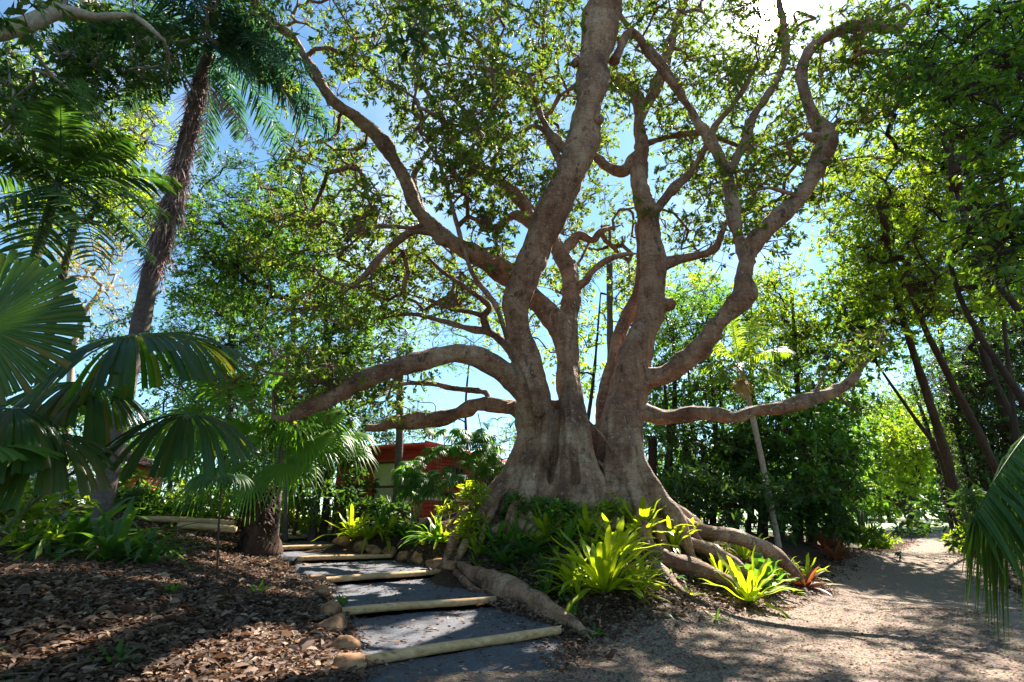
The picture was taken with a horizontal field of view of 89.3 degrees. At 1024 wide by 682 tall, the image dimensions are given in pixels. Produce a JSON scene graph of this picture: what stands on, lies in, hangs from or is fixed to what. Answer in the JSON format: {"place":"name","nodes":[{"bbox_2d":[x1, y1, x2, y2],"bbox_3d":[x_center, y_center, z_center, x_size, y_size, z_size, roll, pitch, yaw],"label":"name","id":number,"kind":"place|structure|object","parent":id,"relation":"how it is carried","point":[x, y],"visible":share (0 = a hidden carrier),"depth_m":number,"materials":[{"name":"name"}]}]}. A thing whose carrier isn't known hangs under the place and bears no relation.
{"place":"outdoors","nodes":[
{"label":"outdoors","id":0,"kind":"place"},
{"bbox_2d":[278,533,565,681],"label":"step path","id":1,"kind":"structure","parent":0,"point":[514,660],"depth_m":7.47,"materials":[{"name":"grey gravel"}]},
{"bbox_2d":[297,554,392,560],"bbox_3d":[-4.450,5.805,13.919,2.478,0.133,0.130,9,-21,-24],"label":"log step","id":2,"kind":"object","parent":1,"relation":"on","point":[336,557],"visible":1,"depth_m":13.83,"materials":[{"name":"beige wood"}]},
{"bbox_2d":[326,569,441,582],"bbox_3d":[-2.707,5.006,11.062,2.879,0.133,0.124,15,-24,-38],"label":"log step","id":3,"kind":"object","parent":1,"relation":"on","point":[352,577],"visible":0.82,"depth_m":10.97,"materials":[{"name":"beige wood"}]},
{"bbox_2d":[341,596,496,615],"bbox_3d":[-1.431,4.274,8.399,2.598,0.131,0.125,10,-21,-27],"label":"log step","id":4,"kind":"object","parent":1,"relation":"on","point":[381,607],"visible":0.98,"depth_m":8.29,"materials":[{"name":"beige wood"}]},
{"bbox_2d":[365,626,561,666],"bbox_3d":[-0.486,3.825,6.558,2.866,0.132,0.123,13,-23,-34],"label":"log step","id":5,"kind":"object","parent":1,"relation":"on","point":[406,653],"visible":0.97,"depth_m":6.39,"materials":[{"name":"beige wood"}]},
{"bbox_2d":[0,499,1022,681],"bbox_3d":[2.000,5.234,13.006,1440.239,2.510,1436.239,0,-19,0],"label":"ground","id":6,"kind":"structure","parent":0,"point":[800,550],"depth_m":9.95,"materials":[{"name":"brown plant"}]},
{"bbox_2d":[0,512,80,553],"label":"strap plant","id":7,"kind":"object","parent":6,"relation":"on","point":[18,534],"visible":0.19,"depth_m":9.71,"materials":[{"name":"green plant"}]},
{"bbox_2d":[0,475,99,560],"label":"understorey shrub","id":8,"kind":"object","parent":6,"relation":"on","point":[54,532],"visible":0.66,"depth_m":8.47,"materials":[{"name":"green plant"}]},
{"bbox_2d":[30,225,145,468],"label":"garden tree","id":9,"kind":"object","parent":6,"relation":"on","point":[70,373],"visible":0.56,"depth_m":28.66,"materials":[{"name":"green plant"}]},
{"bbox_2d":[0,77,181,412],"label":"feather palm","id":10,"kind":"object","parent":6,"relation":"on","point":[71,163],"visible":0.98,"depth_m":9.87,"materials":[{"name":"green plant"}]},
{"bbox_2d":[0,496,183,561],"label":"strap plant","id":11,"kind":"object","parent":6,"relation":"on","point":[84,520],"visible":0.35,"depth_m":9.69,"materials":[{"name":"green plant"}]},
{"bbox_2d":[0,39,203,494],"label":"garden tree","id":12,"kind":"object","parent":6,"relation":"on","point":[143,144],"visible":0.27,"depth_m":19.41,"materials":[{"name":"green plant"}]},
{"bbox_2d":[0,497,209,561],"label":"strap plant","id":13,"kind":"object","parent":6,"relation":"on","point":[111,538],"visible":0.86,"depth_m":8.75,"materials":[{"name":"green plant"}]},
{"bbox_2d":[0,249,257,532],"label":"fan palm","id":14,"kind":"object","parent":6,"relation":"on","point":[29,445],"visible":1,"depth_m":4.72,"materials":[{"name":"green plant"}]},
{"bbox_2d":[49,520,222,569],"bbox_3d":[-6.435,3.706,9.133,2.517,1.032,2.242,0,-19,0],"label":"strap plant","id":15,"kind":"object","parent":6,"relation":"on","point":[146,556],"visible":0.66,"depth_m":9.01,"materials":[{"name":"green plant"}]},
{"bbox_2d":[99,450,173,501],"bbox_3d":[-15.003,5.401,20.348,2.015,2.324,2.200,0,-19,0],"label":"orange hut","id":16,"kind":"object","parent":6,"relation":"on","point":[144,463],"visible":0.15,"depth_m":20.13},
{"bbox_2d":[113,459,163,515],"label":"understorey shrub","id":17,"kind":"object","parent":6,"relation":"on","point":[148,491],"visible":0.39,"depth_m":16.26,"materials":[{"name":"green plant"}]},
{"bbox_2d":[113,479,222,515],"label":"understorey shrub","id":18,"kind":"object","parent":6,"relation":"on","point":[121,495],"visible":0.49,"depth_m":16.37,"materials":[{"name":"green plant"}]},
{"bbox_2d":[138,491,214,527],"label":"understorey shrub","id":19,"kind":"object","parent":6,"relation":"on","point":[162,512],"visible":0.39,"depth_m":16.91,"materials":[{"name":"green plant"}]},
{"bbox_2d":[122,396,249,500],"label":"distant tree","id":20,"kind":"object","parent":6,"relation":"on","point":[171,485],"visible":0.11,"depth_m":41.49,"materials":[{"name":"green plant"}]},
{"bbox_2d":[138,516,236,525],"bbox_3d":[-8.937,4.951,14.267,2.788,0.261,0.170,-1,-19,4],"label":"garden log","id":21,"kind":"object","parent":6,"relation":"on","point":[181,519],"visible":0.74,"depth_m":14.22,"materials":[{"name":"beige wood"}]},
{"bbox_2d":[156,478,236,518],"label":"understorey shrub","id":22,"kind":"object","parent":6,"relation":"on","point":[199,512],"visible":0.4,"depth_m":17.31,"materials":[{"name":"green plant"}]},
{"bbox_2d":[55,0,342,527],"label":"tall palm","id":23,"kind":"object","parent":6,"relation":"on","point":[203,75],"visible":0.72,"depth_m":14.87,"materials":[{"name":"green plant"}]},
{"bbox_2d":[177,522,236,532],"bbox_3d":[-7.749,4.740,13.172,1.470,0.255,0.166,0,-19,0],"label":"garden log","id":24,"kind":"object","parent":6,"relation":"on","point":[208,526],"visible":0.89,"depth_m":13.12,"materials":[{"name":"beige wood"}]},
{"bbox_2d":[183,473,254,577],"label":"sapling","id":25,"kind":"object","parent":6,"relation":"on","point":[236,479],"visible":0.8,"depth_m":8.69,"materials":[{"name":"green plant"}]},
{"bbox_2d":[0,0,451,189],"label":"canopy tree","id":26,"kind":"object","parent":6,"relation":"on","point":[73,58],"visible":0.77,"depth_m":13.07,"materials":[{"name":"green plant"}]},
{"bbox_2d":[71,141,410,516],"bbox_3d":[-13.995,-2.068,26.434,18.332,21.298,7.798,0,-19,0],"label":"garden tree","id":27,"kind":"object","parent":6,"relation":"on","point":[245,348],"visible":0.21,"depth_m":25.25,"materials":[{"name":"green plant"}]},
{"bbox_2d":[142,355,361,557],"bbox_3d":[-7.419,3.164,14.848,6.055,5.797,3.610,0,-19,0],"label":"shaggy fan palm","id":28,"kind":"object","parent":6,"relation":"on","point":[258,533],"visible":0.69,"depth_m":14.12,"materials":[{"name":"green plant"}]},
{"bbox_2d":[223,412,328,535],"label":"slender palm","id":29,"kind":"object","parent":6,"relation":"on","point":[259,428],"visible":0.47,"depth_m":14.76,"materials":[{"name":"green plant"}]},
{"bbox_2d":[155,159,439,540],"bbox_3d":[-9.736,-0.817,21.447,14.080,17.392,6.823,0,-19,0],"label":"garden tree","id":30,"kind":"object","parent":6,"relation":"on","point":[229,271],"visible":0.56,"depth_m":20.72,"materials":[{"name":"green plant"}]},
{"bbox_2d":[279,489,339,535],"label":"understorey shrub","id":31,"kind":"object","parent":6,"relation":"on","point":[304,519],"visible":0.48,"depth_m":19.49,"materials":[{"name":"green plant"}]},
{"bbox_2d":[262,432,378,540],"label":"slender palm","id":32,"kind":"object","parent":6,"relation":"on","point":[361,449],"visible":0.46,"depth_m":19.04,"materials":[{"name":"green plant"}]},
{"bbox_2d":[292,484,374,539],"bbox_3d":[-6.583,6.345,19.270,2.756,1.945,0.135,4,-19,-10],"label":"fence rail","id":33,"kind":"object","parent":6,"relation":"on","point":[334,519],"visible":0.53,"depth_m":19.25,"materials":[{"name":"wood"}]},
{"bbox_2d":[290,452,379,530],"bbox_3d":[-6.266,5.345,18.569,3.355,2.762,3.422,-17,-25,40],"label":"understorey shrub","id":34,"kind":"object","parent":6,"relation":"on","point":[336,493],"visible":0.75,"depth_m":18.21,"materials":[{"name":"green plant"}]},
{"bbox_2d":[313,504,374,540],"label":"birds nest fern","id":35,"kind":"object","parent":6,"relation":"on","point":[352,519],"visible":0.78,"depth_m":15.82,"materials":[{"name":"green plant"}]},
{"bbox_2d":[333,652,365,675],"bbox_3d":[-1.701,3.423,5.461,0.361,0.239,0.303,0,-19,0],"label":"edging stone","id":36,"kind":"object","parent":6,"relation":"on","point":[350,659],"visible":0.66,"depth_m":5.41,"materials":[{"name":"stone"}]},
{"bbox_2d":[339,519,396,559],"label":"strap plant","id":37,"kind":"object","parent":6,"relation":"on","point":[364,531],"visible":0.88,"depth_m":15.34,"materials":[{"name":"green plant"}]},
{"bbox_2d":[328,492,415,525],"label":"understorey shrub","id":38,"kind":"object","parent":6,"relation":"on","point":[388,503],"visible":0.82,"depth_m":16.97,"materials":[{"name":"green plant"}]},
{"bbox_2d":[350,320,478,519],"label":"slim palm","id":39,"kind":"object","parent":6,"relation":"on","point":[399,448],"visible":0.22,"depth_m":19.77,"materials":[{"name":"green plant"}]},
{"bbox_2d":[390,460,443,522],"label":"shrub","id":40,"kind":"object","parent":6,"relation":"on","point":[405,471],"visible":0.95,"depth_m":16.52,"materials":[{"name":"green plant"}]},
{"bbox_2d":[332,440,506,520],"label":"red building","id":41,"kind":"structure","parent":6,"relation":"on","point":[385,458],"depth_m":21.14,"materials":[{"name":"red paint"}]},
{"bbox_2d":[373,460,413,517],"bbox_3d":[-4.739,5.875,20.555,1.900,2.200,0.110,-8,-21,23],"label":"door","id":42,"kind":"structure","parent":41,"relation":"in","point":[383,472],"depth_m":20.78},
{"bbox_2d":[414,428,472,519],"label":"cane palm","id":43,"kind":"object","parent":6,"relation":"on","point":[449,473],"visible":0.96,"depth_m":16.43,"materials":[{"name":"green plant"}]},
{"bbox_2d":[385,300,516,455],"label":"background tree","id":44,"kind":"object","parent":6,"relation":"on","point":[420,433],"visible":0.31,"depth_m":34.85,"materials":[{"name":"green plant"}]},
{"bbox_2d":[434,479,494,542],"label":"flowering shrub","id":45,"kind":"object","parent":6,"relation":"on","point":[468,520],"visible":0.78,"depth_m":11.70,"materials":[{"name":"green plant"}]},
{"bbox_2d":[452,428,499,507],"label":"cane palm","id":46,"kind":"object","parent":6,"relation":"on","point":[471,462],"visible":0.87,"depth_m":17.24,"materials":[{"name":"green plant"}]},
{"bbox_2d":[474,445,506,482],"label":"cane palm","id":47,"kind":"object","parent":6,"relation":"on","point":[494,454],"visible":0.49,"depth_m":17.64,"materials":[{"name":"green plant"}]},
{"bbox_2d":[479,542,537,574],"bbox_3d":[0.057,4.355,10.408,1.535,0.548,1.766,0,-19,0],"label":"bromeliad","id":48,"kind":"object","parent":6,"relation":"on","point":[503,558],"visible":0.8,"depth_m":10.33,"materials":[{"name":"green plant"}]},
{"bbox_2d":[497,490,539,521],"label":"flowering shrub","id":49,"kind":"object","parent":6,"relation":"on","point":[507,502],"visible":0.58,"depth_m":11.79,"materials":[{"name":"green plant"}]},
{"bbox_2d":[485,527,555,557],"bbox_3d":[0.327,4.191,10.595,1.852,0.729,1.415,0,-19,0],"label":"bromeliad","id":50,"kind":"object","parent":6,"relation":"on","point":[531,547],"visible":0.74,"depth_m":10.40,"materials":[{"name":"green plant"}]},
{"bbox_2d":[515,501,573,542],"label":"birds nest fern","id":51,"kind":"object","parent":6,"relation":"on","point":[540,523],"visible":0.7,"depth_m":10.90,"materials":[{"name":"green plant"}]},
{"bbox_2d":[526,493,582,524],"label":"flowering shrub","id":52,"kind":"object","parent":6,"relation":"on","point":[555,510],"visible":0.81,"depth_m":11.15,"materials":[{"name":"green plant"}]},
{"bbox_2d":[527,558,612,600],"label":"birds nest fern","id":53,"kind":"object","parent":6,"relation":"on","point":[568,571],"visible":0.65,"depth_m":8.62,"materials":[{"name":"green plant"}]},
{"bbox_2d":[189,0,955,640],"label":"fig tree","id":54,"kind":"object","parent":6,"relation":"on","point":[563,446],"visible":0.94,"depth_m":15.25,"materials":[{"name":"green plant"}]},
{"bbox_2d":[562,492,626,529],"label":"flowering shrub","id":55,"kind":"object","parent":6,"relation":"on","point":[610,507],"visible":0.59,"depth_m":11.41,"materials":[{"name":"green plant"}]},
{"bbox_2d":[465,240,726,420],"bbox_3d":[5.614,1.609,32.949,18.697,18.908,7.708,0,-19,0],"label":"background tree","id":56,"kind":"object","parent":6,"relation":"on","point":[695,277],"visible":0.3,"depth_m":33.57,"materials":[{"name":"green plant"}]},
{"bbox_2d":[534,523,671,612],"bbox_3d":[1.514,3.810,8.861,2.355,1.371,2.543,0,-19,0],"label":"birds nest fern","id":57,"kind":"object","parent":6,"relation":"on","point":[602,557],"visible":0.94,"depth_m":8.49,"materials":[{"name":"green plant"}]},
{"bbox_2d":[579,225,635,358],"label":"tall palm","id":58,"kind":"object","parent":6,"relation":"on","point":[609,266],"visible":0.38,"depth_m":32.29,"materials":[{"name":"green plant"}]},
{"bbox_2d":[573,512,674,569],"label":"birds nest fern","id":59,"kind":"object","parent":6,"relation":"on","point":[620,528],"visible":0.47,"depth_m":10.03,"materials":[{"name":"green plant"}]},
{"bbox_2d":[616,550,675,589],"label":"birds nest fern","id":60,"kind":"object","parent":6,"relation":"on","point":[639,568],"visible":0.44,"depth_m":8.76,"materials":[{"name":"green plant"}]},
{"bbox_2d":[612,496,693,534],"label":"birds nest fern","id":61,"kind":"object","parent":6,"relation":"on","point":[643,514],"visible":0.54,"depth_m":11.43,"materials":[{"name":"green plant"}]},
{"bbox_2d":[643,424,696,476],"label":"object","id":62,"kind":"object","parent":6,"relation":"on","point":[652,451],"visible":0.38,"depth_m":23.47,"materials":[{"name":"green plant"}]},
{"bbox_2d":[614,283,733,506],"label":"background tree","id":63,"kind":"object","parent":6,"relation":"on","point":[653,402],"visible":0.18,"depth_m":27.09,"materials":[{"name":"green plant"}]},
{"bbox_2d":[655,462,728,501],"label":"understorey shrub","id":64,"kind":"object","parent":6,"relation":"on","point":[681,478],"visible":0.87,"depth_m":17.93,"materials":[{"name":"green plant"}]},
{"bbox_2d":[664,454,745,522],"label":"understorey shrub","id":65,"kind":"object","parent":6,"relation":"on","point":[690,505],"visible":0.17,"depth_m":22.84,"materials":[{"name":"green plant"}]},
{"bbox_2d":[651,268,782,524],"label":"background tree","id":66,"kind":"object","parent":6,"relation":"on","point":[674,323],"visible":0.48,"depth_m":24.57,"materials":[{"name":"green plant"}]},
{"bbox_2d":[663,457,784,528],"bbox_3d":[7.223,5.359,18.156,3.984,2.578,3.246,0,-19,0],"label":"understorey shrub","id":67,"kind":"object","parent":6,"relation":"on","point":[736,517],"visible":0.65,"depth_m":17.68,"materials":[{"name":"green plant"}]},
{"bbox_2d":[688,453,783,529],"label":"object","id":68,"kind":"object","parent":6,"relation":"on","point":[714,457],"visible":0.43,"depth_m":20.11,"materials":[{"name":"green plant"}]},
{"bbox_2d":[666,384,813,532],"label":"background tree","id":69,"kind":"object","parent":6,"relation":"on","point":[731,463],"visible":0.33,"depth_m":21.86,"materials":[{"name":"green plant"}]},
{"bbox_2d":[692,315,795,547],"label":"fruiting palm","id":70,"kind":"object","parent":6,"relation":"on","point":[742,386],"visible":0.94,"depth_m":19.50,"materials":[{"name":"green plant"}]},
{"bbox_2d":[698,547,796,618],"bbox_3d":[4.649,4.746,10.239,2.041,1.347,1.761,-13,-23,33],"label":"birds nest fern","id":71,"kind":"object","parent":6,"relation":"on","point":[749,590],"visible":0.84,"depth_m":10.01,"materials":[{"name":"green plant"}]},
{"bbox_2d":[698,271,831,537],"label":"background tree","id":72,"kind":"object","parent":6,"relation":"on","point":[775,384],"visible":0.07,"depth_m":32.21,"materials":[{"name":"green plant"}]},
{"bbox_2d":[703,475,832,535],"bbox_3d":[9.343,5.965,18.733,4.625,2.105,2.814,0,-19,0],"label":"understorey shrub","id":73,"kind":"object","parent":6,"relation":"on","point":[752,501],"visible":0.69,"depth_m":18.43,"materials":[{"name":"green plant"}]},
{"bbox_2d":[745,550,797,589],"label":"birds nest fern","id":74,"kind":"object","parent":6,"relation":"on","point":[759,560],"visible":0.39,"depth_m":11.07,"materials":[{"name":"green plant"}]},
{"bbox_2d":[717,246,885,543],"bbox_3d":[15.918,2.183,27.212,10.801,16.210,8.004,0,-19,0],"label":"background tree","id":75,"kind":"object","parent":6,"relation":"on","point":[800,328],"visible":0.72,"depth_m":26.99,"materials":[{"name":"green plant"}]},
{"bbox_2d":[756,447,848,541],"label":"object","id":76,"kind":"object","parent":6,"relation":"on","point":[801,536],"visible":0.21,"depth_m":21.61,"materials":[{"name":"green plant"}]},
{"bbox_2d":[724,362,891,547],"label":"background tree","id":77,"kind":"object","parent":6,"relation":"on","point":[835,436],"visible":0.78,"depth_m":20.48,"materials":[{"name":"green plant"}]},
{"bbox_2d":[748,470,869,545],"bbox_3d":[11.218,6.507,20.358,4.203,2.741,3.351,4,-19,-11],"label":"understorey shrub","id":78,"kind":"object","parent":6,"relation":"on","point":[791,537],"visible":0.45,"depth_m":19.70,"materials":[{"name":"green plant"}]},
{"bbox_2d":[772,496,860,540],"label":"understorey shrub","id":79,"kind":"object","parent":6,"relation":"on","point":[835,524],"visible":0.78,"depth_m":20.22,"materials":[{"name":"green plant"}]},
{"bbox_2d":[804,512,886,546],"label":"understorey shrub","id":80,"kind":"object","parent":6,"relation":"on","point":[856,532],"visible":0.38,"depth_m":22.03,"materials":[{"name":"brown plant"}]},
{"bbox_2d":[788,374,922,547],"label":"background tree","id":81,"kind":"object","parent":6,"relation":"on","point":[866,397],"visible":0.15,"depth_m":28.87,"materials":[{"name":"green plant"}]},
{"bbox_2d":[782,232,963,548],"bbox_3d":[18.401,1.471,26.387,9.174,17.639,6.424,0,-19,0],"label":"leaning tree","id":82,"kind":"object","parent":6,"relation":"on","point":[842,366],"visible":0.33,"depth_m":26.13,"materials":[{"name":"green plant"}]},
{"bbox_2d":[843,524,903,549],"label":"understorey shrub","id":83,"kind":"object","parent":6,"relation":"on","point":[888,545],"visible":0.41,"depth_m":26.62,"materials":[{"name":"green plant"}]},
{"bbox_2d":[798,135,995,553],"bbox_3d":[18.349,-0.944,24.178,6.445,20.926,10.318,-18,-26,42],"label":"leaning tree","id":84,"kind":"object","parent":6,"relation":"on","point":[863,282],"visible":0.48,"depth_m":24.22,"materials":[{"name":"green plant"}]},
{"bbox_2d":[886,349,957,546],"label":"slim tree","id":85,"kind":"object","parent":6,"relation":"on","point":[950,522],"visible":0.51,"depth_m":30.79,"materials":[{"name":"green plant"}]},
{"bbox_2d":[824,111,1021,475],"bbox_3d":[17.641,-1.631,21.080,10.564,19.952,5.560,9,-21,-25],"label":"leaning tree","id":86,"kind":"object","parent":6,"relation":"on","point":[908,284],"visible":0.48,"depth_m":20.44,"materials":[{"name":"green plant"}]},
{"bbox_2d":[892,448,966,522],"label":"distant tree","id":87,"kind":"object","parent":6,"relation":"on","point":[934,481],"visible":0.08,"depth_m":85.28,"materials":[{"name":"green plant"}]},
{"bbox_2d":[851,54,1023,409],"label":"leaning tree","id":88,"kind":"object","parent":6,"relation":"on","point":[927,176],"visible":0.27,"depth_m":15.70,"materials":[{"name":"green plant"}]},
{"bbox_2d":[862,0,1023,324],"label":"leaning tree","id":89,"kind":"object","parent":6,"relation":"on","point":[928,76],"visible":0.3,"depth_m":13.07,"materials":[{"name":"green plant"}]},
{"bbox_2d":[872,477,1022,565],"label":"understorey shrub","id":90,"kind":"object","parent":6,"relation":"on","point":[948,543],"visible":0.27,"depth_m":15.72,"materials":[{"name":"green plant"}]},
{"bbox_2d":[887,323,1022,520],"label":"leaning tree","id":91,"kind":"object","parent":6,"relation":"on","point":[952,415],"visible":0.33,"depth_m":28.05,"materials":[{"name":"green plant"}]},
{"bbox_2d":[890,479,1020,543],"bbox_3d":[16.850,6.456,19.546,4.723,2.297,3.645,-6,-20,18],"label":"understorey shrub","id":92,"kind":"object","parent":6,"relation":"on","point":[974,505],"visible":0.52,"depth_m":19.50,"materials":[{"name":"green plant"}]},
{"bbox_2d":[892,0,1023,319],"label":"broadleaf tree","id":93,"kind":"object","parent":6,"relation":"on","point":[1004,83],"visible":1,"depth_m":7.69,"materials":[{"name":"green plant"}]},
{"bbox_2d":[902,289,1023,495],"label":"leaning tree","id":94,"kind":"object","parent":6,"relation":"on","point":[998,396],"visible":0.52,"depth_m":26.62,"materials":[{"name":"green plant"}]},
{"bbox_2d":[929,341,1011,548],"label":"slim tree","id":95,"kind":"object","parent":6,"relation":"on","point":[965,363],"visible":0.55,"depth_m":26.98,"materials":[{"name":"green plant"}]},
{"bbox_2d":[938,245,1023,513],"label":"leaning tree","id":96,"kind":"object","parent":6,"relation":"on","point":[1019,330],"visible":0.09,"depth_m":27.86,"materials":[{"name":"green plant"}]},
{"bbox_2d":[961,435,1023,647],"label":"drooping palm","id":97,"kind":"object","parent":6,"relation":"on","point":[999,521],"visible":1,"depth_m":4.19,"materials":[{"name":"green plant"}]},
{"bbox_2d":[967,287,1022,469],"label":"slim tree","id":98,"kind":"object","parent":6,"relation":"on","point":[1016,432],"visible":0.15,"depth_m":23.76,"materials":[{"name":"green plant"}]},
{"bbox_2d":[0,0,1023,518],"label":"sky","id":99,"kind":"structure","parent":0,"point":[377,113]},
{"bbox_2d":[420,530,1023,681],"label":"gravel path","id":100,"kind":"structure","parent":0,"point":[916,582],"depth_m":7.40,"materials":[{"name":"beige gravel"}]},
{"bbox_2d":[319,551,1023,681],"bbox_3d":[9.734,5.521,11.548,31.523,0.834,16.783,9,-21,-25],"label":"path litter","id":101,"kind":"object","parent":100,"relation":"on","point":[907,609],"visible":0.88,"depth_m":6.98,"materials":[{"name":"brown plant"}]},
{"bbox_2d":[779,565,846,595],"bbox_3d":[7.270,5.765,12.683,1.641,0.686,1.319,-8,-21,23],"label":"red bromeliad","id":102,"kind":"object","parent":100,"relation":"on","point":[808,580],"visible":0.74,"depth_m":12.62,"materials":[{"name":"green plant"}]},
{"bbox_2d":[708,522,954,532],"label":"lawn","id":103,"kind":"structure","parent":0,"point":[887,527],"depth_m":48.24,"materials":[{"name":"green plant"}]},
{"bbox_2d":[847,449,932,522],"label":"distant tree","id":104,"kind":"object","parent":103,"relation":"on","point":[887,512],"visible":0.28,"depth_m":77.46,"materials":[{"name":"green plant"}]},
{"bbox_2d":[850,401,961,527],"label":"lawn tree","id":105,"kind":"object","parent":103,"relation":"on","point":[904,475],"visible":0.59,"depth_m":46.41,"materials":[{"name":"green plant"}]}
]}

